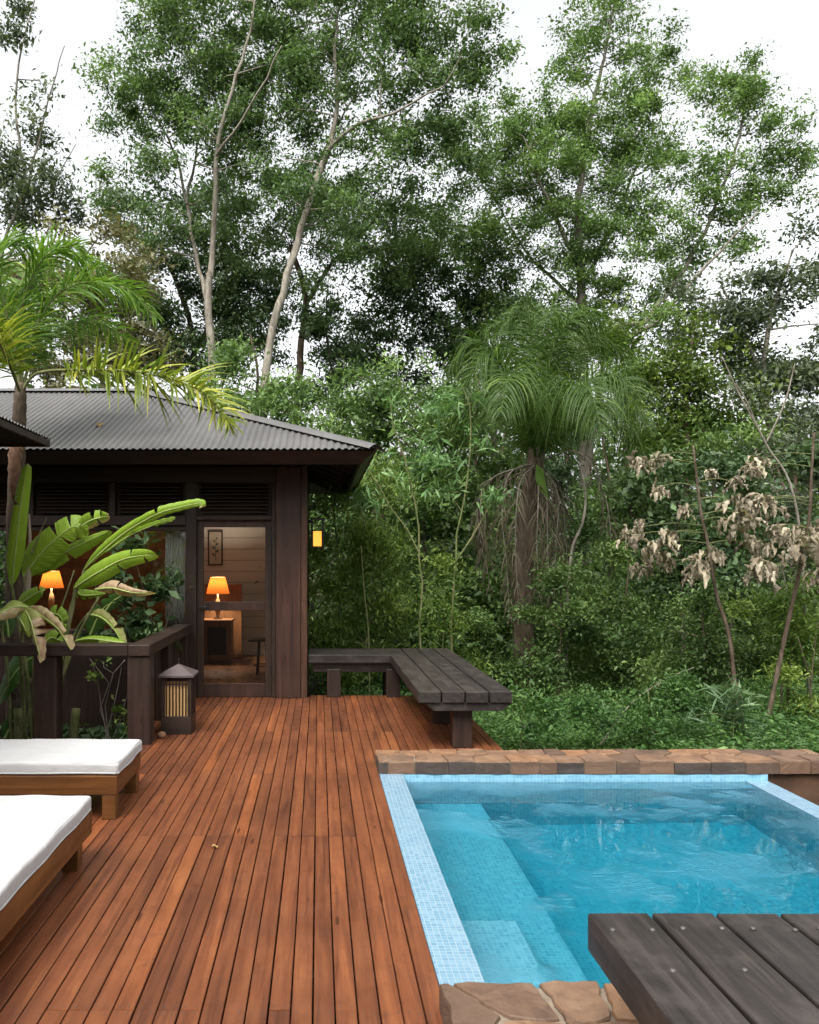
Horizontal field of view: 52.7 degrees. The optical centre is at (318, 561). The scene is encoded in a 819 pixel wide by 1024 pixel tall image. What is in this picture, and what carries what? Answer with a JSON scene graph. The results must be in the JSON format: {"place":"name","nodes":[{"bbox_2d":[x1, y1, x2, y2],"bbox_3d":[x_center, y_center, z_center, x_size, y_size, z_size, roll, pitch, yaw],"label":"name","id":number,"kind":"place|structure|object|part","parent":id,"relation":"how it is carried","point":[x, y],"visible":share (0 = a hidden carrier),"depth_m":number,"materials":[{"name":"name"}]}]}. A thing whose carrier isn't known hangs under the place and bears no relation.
{"place":"outdoors","nodes":[
{"label":"outdoors","id":0,"kind":"place"},
{"bbox_2d":[39,571,63,608],"bbox_3d":[-4.107,0.480,12.600,0.370,0.660,0.370,0,0,0],"label":"table lamp","id":1,"kind":"object","parent":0,"point":[51,579],"visible":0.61,"depth_m":12.49,"materials":[{"name":"ceramic"}]},
{"bbox_2d":[0,555,817,752],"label":"ground","id":2,"kind":"structure","parent":0,"point":[309,691],"depth_m":13.95,"materials":[{"name":"green plant"}]},
{"bbox_2d":[0,415,50,446],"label":"neighbouring roof","id":3,"kind":"structure","parent":2,"relation":"on","point":[14,434],"depth_m":7.78,"materials":[{"name":"grey metal"}]},
{"bbox_2d":[0,0,102,281],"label":"tree","id":4,"kind":"object","parent":2,"relation":"on","point":[21,186],"visible":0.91,"depth_m":21.77,"materials":[{"name":"green plant"}]},
{"bbox_2d":[0,720,126,738],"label":"bed ground cover","id":5,"kind":"object","parent":2,"relation":"on","point":[98,732],"visible":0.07,"depth_m":9.08,"materials":[{"name":"green plant"}]},
{"bbox_2d":[0,198,186,392],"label":"tree","id":6,"kind":"object","parent":2,"relation":"on","point":[129,269],"visible":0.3,"depth_m":17.75,"materials":[{"name":"green plant"}]},
{"bbox_2d":[0,463,205,738],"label":"banana plant","id":7,"kind":"object","parent":2,"relation":"on","point":[46,550],"visible":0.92,"depth_m":7.81,"materials":[{"name":"green plant"}]},
{"bbox_2d":[85,656,126,738],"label":"shrub","id":8,"kind":"object","parent":2,"relation":"on","point":[117,708],"visible":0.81,"depth_m":7.59,"materials":[{"name":"green plant"}]},
{"bbox_2d":[0,219,250,738],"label":"palm tree","id":9,"kind":"object","parent":2,"relation":"on","point":[21,336],"visible":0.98,"depth_m":8.39,"materials":[{"name":"green plant"}]},
{"bbox_2d":[72,526,194,656],"bbox_3d":[-2.020,0.944,8.871,1.394,2.708,0.912,0,0,0],"label":"shrub","id":10,"kind":"object","parent":2,"relation":"on","point":[140,624],"visible":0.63,"depth_m":8.83,"materials":[{"name":"green plant"}]},
{"bbox_2d":[56,150,316,399],"bbox_3d":[-3.941,-5.054,24.957,8.392,13.965,4.009,0,0,0],"label":"tree","id":11,"kind":"object","parent":2,"relation":"on","point":[227,291],"visible":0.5,"depth_m":24.55,"materials":[{"name":"green plant"}]},
{"bbox_2d":[0,388,382,737],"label":"cabin","id":12,"kind":"object","parent":2,"relation":"on","point":[123,464],"visible":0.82,"depth_m":9.60,"materials":[{"name":"brown wood"}]},
{"bbox_2d":[0,526,185,634],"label":"window","id":13,"kind":"structure","parent":12,"relation":"in","point":[2,528],"depth_m":9.60,"materials":[{"name":"brown wood"}]},
{"bbox_2d":[165,531,185,626],"bbox_3d":[-1.720,0.180,9.819,0.248,1.200,0.066,0,0,0],"label":"curtain","id":14,"kind":"object","parent":12,"relation":"hanging from","point":[175,541],"visible":0.69,"depth_m":9.81,"materials":[{"name":"white fabric"}]},
{"bbox_2d":[208,531,222,564],"bbox_3d":[-1.745,-0.225,13.852,0.250,0.590,0.025,0,0,0],"label":"framed picture","id":15,"kind":"object","parent":12,"relation":"attached to","point":[215,547],"visible":1,"depth_m":13.85,"materials":[{"name":"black paper"}]},
{"bbox_2d":[204,618,234,662],"bbox_3d":[-1.580,1.248,12.910,0.480,0.677,0.420,0,0,0],"label":"cabinet","id":16,"kind":"object","parent":12,"relation":"on","point":[218,640],"visible":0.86,"depth_m":12.71,"materials":[{"name":"brown wood"}]},
{"bbox_3d":[-1.580,1.240,12.721,0.296,0.436,0.013,0,0,0],"label":"door panel","id":17,"kind":"part","parent":16,"relation":"part of","materials":[{"name":"brown wood"}]},
{"bbox_2d":[206,577,229,618],"bbox_3d":[-1.585,0.580,12.900,0.370,0.660,0.370,0,0,0],"label":"table lamp","id":18,"kind":"object","parent":16,"relation":"on","point":[217,585],"visible":0.91,"depth_m":12.78,"materials":[{"name":"ceramic"}]},
{"bbox_2d":[204,584,242,658],"bbox_3d":[-1.558,0.981,13.410,0.625,1.212,0.120,0,0,0],"label":"room divider","id":19,"kind":"object","parent":12,"relation":"on","point":[235,592],"visible":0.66,"depth_m":13.36,"materials":[{"name":"brown wood"}]},
{"bbox_2d":[197,520,271,696],"bbox_3d":[-0.979,0.557,9.614,0.891,2.077,0.099,0,0,0],"label":"door","id":20,"kind":"structure","parent":12,"relation":"in","point":[203,689],"depth_m":9.62,"materials":[{"name":"brown wood"}]},
{"bbox_2d":[248,638,264,673],"bbox_3d":[-0.805,1.342,11.600,0.350,0.494,0.340,0,0,0],"label":"stool","id":21,"kind":"object","parent":12,"relation":"on","point":[257,664],"visible":0.57,"depth_m":11.50,"materials":[{"name":"brown wood"}]},
{"bbox_2d":[307,530,307,614],"bbox_3d":[-0.203,0.150,11.950,0.080,1.296,2.692,0,0,0],"label":"window","id":22,"kind":"structure","parent":12,"relation":"in","point":[307,530],"depth_m":13.24,"materials":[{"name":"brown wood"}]},
{"bbox_2d":[307,518,323,547],"bbox_3d":[-0.042,-0.345,9.990,0.221,0.359,0.148,0,0,0],"label":"wall lantern","id":23,"kind":"object","parent":12,"relation":"attached to","point":[317,539],"depth_m":9.95,"materials":[{"name":"yellow glass"}]},
{"bbox_2d":[61,0,343,392],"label":"tree","id":24,"kind":"object","parent":2,"relation":"on","point":[218,76],"visible":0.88,"depth_m":18.76,"materials":[{"name":"green plant"}]},
{"bbox_2d":[165,330,349,432],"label":"tree","id":25,"kind":"object","parent":2,"relation":"on","point":[267,404],"visible":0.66,"depth_m":16.27,"materials":[{"name":"green plant"}]},
{"bbox_2d":[181,127,441,406],"bbox_3d":[-0.219,-4.685,22.066,7.119,13.611,3.516,0,0,0],"label":"tree","id":26,"kind":"object","parent":2,"relation":"on","point":[276,270],"visible":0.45,"depth_m":21.84,"materials":[{"name":"green plant"}]},
{"bbox_2d":[201,696,425,1023],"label":"deck frame","id":27,"kind":"object","parent":2,"relation":"on","point":[314,890],"visible":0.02,"depth_m":4.18,"materials":[{"name":"black wood"}]},
{"bbox_2d":[0,695,502,1023],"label":"deck","id":28,"kind":"structure","parent":27,"relation":"on","point":[125,923],"depth_m":3.97,"materials":[{"name":"brown wood"}]},
{"bbox_2d":[0,795,91,941],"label":"sun lounger","id":29,"kind":"object","parent":28,"relation":"on","point":[43,838],"visible":1,"depth_m":3.76,"materials":[{"name":"white fabric"}]},
{"bbox_2d":[0,739,142,819],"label":"sun lounger","id":30,"kind":"object","parent":28,"relation":"on","point":[107,770],"visible":1,"depth_m":5.07,"materials":[{"name":"white fabric"}]},
{"bbox_2d":[0,624,191,744],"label":"railing","id":31,"kind":"object","parent":28,"relation":"on","point":[151,658],"visible":0.69,"depth_m":7.14,"materials":[{"name":"brown wood"}]},
{"bbox_2d":[157,731,165,737],"bbox_3d":[-1.419,1.571,7.420,0.082,0.059,0.083,0,0,0],"label":"stone","id":32,"kind":"object","parent":28,"relation":"on","point":[161,734],"visible":1,"depth_m":7.39,"materials":[{"name":"brown stone"}]},
{"bbox_2d":[158,659,198,734],"bbox_3d":[-1.315,1.257,7.700,0.330,0.686,0.330,0,0,0],"label":"deck lantern","id":33,"kind":"object","parent":28,"relation":"on","point":[178,707],"visible":0.98,"depth_m":7.57,"materials":[{"name":"brown wood"}]},
{"bbox_2d":[308,648,511,747],"bbox_3d":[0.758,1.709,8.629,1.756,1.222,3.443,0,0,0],"label":"corner bench","id":34,"kind":"object","parent":28,"relation":"on","point":[450,687],"visible":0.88,"depth_m":8.11,"materials":[{"name":"grey wood"}]},
{"bbox_2d":[588,913,818,1023],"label":"bench","id":35,"kind":"object","parent":28,"relation":"on","point":[683,968],"visible":1,"depth_m":2.25,"materials":[{"name":"grey wood"}]},
{"bbox_2d":[278,287,391,609],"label":"tree","id":36,"kind":"object","parent":2,"relation":"on","point":[316,325],"visible":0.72,"depth_m":20.89,"materials":[{"name":"green plant"}]},
{"bbox_2d":[258,445,443,694],"bbox_3d":[0.468,0.239,12.755,2.891,4.161,2.529,0,0,0],"label":"shrub","id":37,"kind":"object","parent":2,"relation":"on","point":[373,542],"visible":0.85,"depth_m":12.46,"materials":[{"name":"green plant"}]},
{"bbox_2d":[360,546,369,694],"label":"bare sapling","id":38,"kind":"object","parent":2,"relation":"on","point":[366,618],"visible":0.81,"depth_m":11.89,"materials":[{"name":"brown plant"}]},
{"bbox_2d":[292,339,477,618],"bbox_3d":[1.260,-1.156,17.145,4.102,6.597,2.470,0,0,0],"label":"tree","id":39,"kind":"object","parent":2,"relation":"on","point":[341,408],"visible":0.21,"depth_m":16.86,"materials":[{"name":"green plant"}]},
{"bbox_2d":[241,0,530,414],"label":"tree","id":40,"kind":"object","parent":2,"relation":"on","point":[447,127],"visible":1,"depth_m":17.94,"materials":[{"name":"green plant"}]},
{"bbox_2d":[0,343,818,611],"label":"forest","id":41,"kind":"object","parent":2,"relation":"on","point":[3,550],"visible":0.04,"depth_m":28.43,"materials":[{"name":"green plant"}]},
{"bbox_2d":[291,200,545,568],"bbox_3d":[3.115,-4.073,24.031,7.673,11.941,3.846,0,0,7],"label":"tree","id":42,"kind":"object","parent":2,"relation":"on","point":[441,324],"visible":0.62,"depth_m":23.66,"materials":[{"name":"green plant"}]},
{"bbox_2d":[344,383,514,651],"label":"sapling","id":43,"kind":"object","parent":2,"relation":"on","point":[429,457],"visible":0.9,"depth_m":11.58,"materials":[{"name":"green plant"}]},
{"bbox_2d":[313,362,553,661],"bbox_3d":[1.833,-0.700,14.847,4.756,5.849,3.002,0,0,0],"label":"shrub","id":44,"kind":"object","parent":2,"relation":"on","point":[376,410],"visible":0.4,"depth_m":14.62,"materials":[{"name":"green plant"}]},
{"bbox_2d":[406,546,501,678],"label":"shrub","id":45,"kind":"object","parent":2,"relation":"on","point":[439,605],"visible":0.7,"depth_m":11.62,"materials":[{"name":"green plant"}]},
{"bbox_2d":[377,359,553,612],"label":"tree","id":46,"kind":"object","parent":2,"relation":"on","point":[476,477],"visible":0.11,"depth_m":17.36,"materials":[{"name":"green plant"}]},
{"bbox_2d":[255,515,818,698],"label":"undergrowth","id":47,"kind":"object","parent":2,"relation":"on","point":[414,638],"visible":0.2,"depth_m":14.11,"materials":[{"name":"green plant"}]},
{"bbox_2d":[476,284,617,601],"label":"tree","id":48,"kind":"object","parent":2,"relation":"on","point":[559,470],"visible":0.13,"depth_m":19.73,"materials":[{"name":"green plant"}]},
{"bbox_2d":[373,0,722,577],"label":"tree","id":49,"kind":"object","parent":2,"relation":"on","point":[582,147],"visible":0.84,"depth_m":21.69,"materials":[{"name":"green plant"}]},
{"bbox_2d":[473,672,622,749],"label":"shrub","id":50,"kind":"object","parent":2,"relation":"on","point":[579,706],"visible":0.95,"depth_m":8.96,"materials":[{"name":"green plant"}]},
{"bbox_2d":[436,290,666,701],"bbox_3d":[3.910,-1.164,12.756,4.107,6.985,5.524,0,0,0],"label":"palm tree","id":51,"kind":"object","parent":2,"relation":"on","point":[536,401],"visible":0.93,"depth_m":12.54,"materials":[{"name":"green plant"}]},
{"bbox_2d":[453,552,655,710],"bbox_3d":[3.284,1.090,11.811,2.993,2.442,1.661,0,0,0],"label":"shrub","id":52,"kind":"object","parent":2,"relation":"on","point":[561,622],"visible":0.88,"depth_m":11.74,"materials":[{"name":"green plant"}]},
{"bbox_2d":[308,655,818,753],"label":"ground cover","id":53,"kind":"object","parent":2,"relation":"on","point":[585,742],"visible":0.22,"depth_m":9.79,"materials":[{"name":"green plant"}]},
{"bbox_2d":[563,463,586,681],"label":"bare sapling","id":54,"kind":"object","parent":2,"relation":"on","point":[575,539],"visible":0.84,"depth_m":12.38,"materials":[{"name":"plant"}]},
{"bbox_2d":[375,748,818,1023],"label":"swimming pool","id":55,"kind":"structure","parent":2,"relation":"in","point":[468,994],"depth_m":5.84,"materials":[{"name":"teal tile"}]},
{"bbox_2d":[406,782,818,987],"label":"pool water","id":56,"kind":"structure","parent":55,"relation":"in","point":[534,874],"depth_m":4.57,"materials":[{"name":"blue liquid"}]},
{"bbox_2d":[549,296,719,611],"bbox_3d":[6.659,-1.754,18.110,3.978,7.799,3.129,0,0,0],"label":"tree","id":57,"kind":"object","parent":2,"relation":"on","point":[660,318],"visible":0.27,"depth_m":17.71,"materials":[{"name":"green plant"}]},
{"bbox_2d":[556,488,725,703],"bbox_3d":[4.549,0.573,11.925,2.443,3.450,1.720,0,0,31],"label":"shrub","id":58,"kind":"object","parent":2,"relation":"on","point":[615,671],"visible":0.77,"depth_m":11.98,"materials":[{"name":"green plant"}]},
{"bbox_2d":[600,667,693,744],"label":"bare sapling","id":59,"kind":"object","parent":2,"relation":"on","point":[632,702],"visible":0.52,"depth_m":9.60,"materials":[{"name":"plant"}]},
{"bbox_2d":[580,661,723,749],"bbox_3d":[3.782,1.709,9.326,1.591,1.127,1.106,0,0,19],"label":"shrub","id":60,"kind":"object","parent":2,"relation":"on","point":[680,697],"visible":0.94,"depth_m":9.23,"materials":[{"name":"green plant"}]},
{"bbox_2d":[564,274,804,647],"bbox_3d":[8.013,-2.053,17.532,5.334,8.400,3.659,0,0,0],"label":"tree","id":61,"kind":"object","parent":2,"relation":"on","point":[688,372],"visible":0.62,"depth_m":16.91,"materials":[{"name":"green plant"}]},
{"bbox_2d":[616,446,771,712],"bbox_3d":[4.566,0.407,9.842,1.806,3.639,1.004,0,0,0],"label":"withered plant","id":62,"kind":"object","parent":2,"relation":"on","point":[651,550],"visible":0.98,"depth_m":9.91,"materials":[{"name":"brown plant"}]},
{"bbox_2d":[570,40,818,590],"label":"tree","id":63,"kind":"object","parent":2,"relation":"on","point":[747,93],"visible":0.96,"depth_m":19.75,"materials":[{"name":"green plant"}]},
{"bbox_2d":[593,400,799,643],"bbox_3d":[7.357,-0.458,15.938,4.270,5.237,2.423,0,0,0],"label":"tree","id":64,"kind":"object","parent":2,"relation":"on","point":[721,441],"visible":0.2,"depth_m":15.75,"materials":[{"name":"green plant"}]},
{"bbox_2d":[576,428,818,676],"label":"shrub","id":65,"kind":"object","parent":2,"relation":"on","point":[727,469],"visible":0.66,"depth_m":12.68,"materials":[{"name":"green plant"}]},
{"bbox_2d":[601,570,796,722],"bbox_3d":[5.136,1.139,10.836,2.487,2.213,1.444,0,0,0],"label":"shrub","id":66,"kind":"object","parent":2,"relation":"on","point":[712,657],"visible":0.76,"depth_m":10.76,"materials":[{"name":"green plant"}]},
{"bbox_2d":[667,672,789,749],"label":"shrub","id":67,"kind":"object","parent":2,"relation":"on","point":[736,719],"visible":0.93,"depth_m":8.85,"materials":[{"name":"green plant"}]},
{"bbox_2d":[643,200,818,636],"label":"tree","id":68,"kind":"object","parent":2,"relation":"on","point":[755,316],"visible":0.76,"depth_m":16.82,"materials":[{"name":"green plant"}]},
{"bbox_2d":[709,566,818,735],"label":"shrub","id":69,"kind":"object","parent":2,"relation":"on","point":[789,672],"visible":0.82,"depth_m":10.10,"materials":[{"name":"green plant"}]},
{"bbox_2d":[722,356,809,698],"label":"bare sapling","id":70,"kind":"object","parent":2,"relation":"on","point":[785,473],"visible":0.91,"depth_m":10.59,"materials":[{"name":"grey plant"}]},
{"bbox_2d":[718,397,818,656],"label":"tree","id":71,"kind":"object","parent":2,"relation":"on","point":[796,479],"visible":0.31,"depth_m":14.88,"materials":[{"name":"green plant"}]},
{"bbox_2d":[768,561,787,727],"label":"bare sapling","id":72,"kind":"object","parent":2,"relation":"on","point":[781,694],"visible":0.25,"depth_m":10.39,"materials":[{"name":"brown plant"}]},
{"bbox_2d":[738,432,818,729],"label":"withered plant","id":73,"kind":"object","parent":2,"relation":"on","point":[799,545],"visible":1,"depth_m":9.49,"materials":[{"name":"brown plant"}]},
{"bbox_2d":[797,622,817,735],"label":"bare sapling","id":74,"kind":"object","parent":2,"relation":"on","point":[811,669],"visible":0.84,"depth_m":9.79,"materials":[{"name":"brown plant"}]},
{"bbox_2d":[0,0,818,554],"label":"sky","id":75,"kind":"structure","parent":0,"point":[719,28],"materials":[{"name":"white"}]}
]}

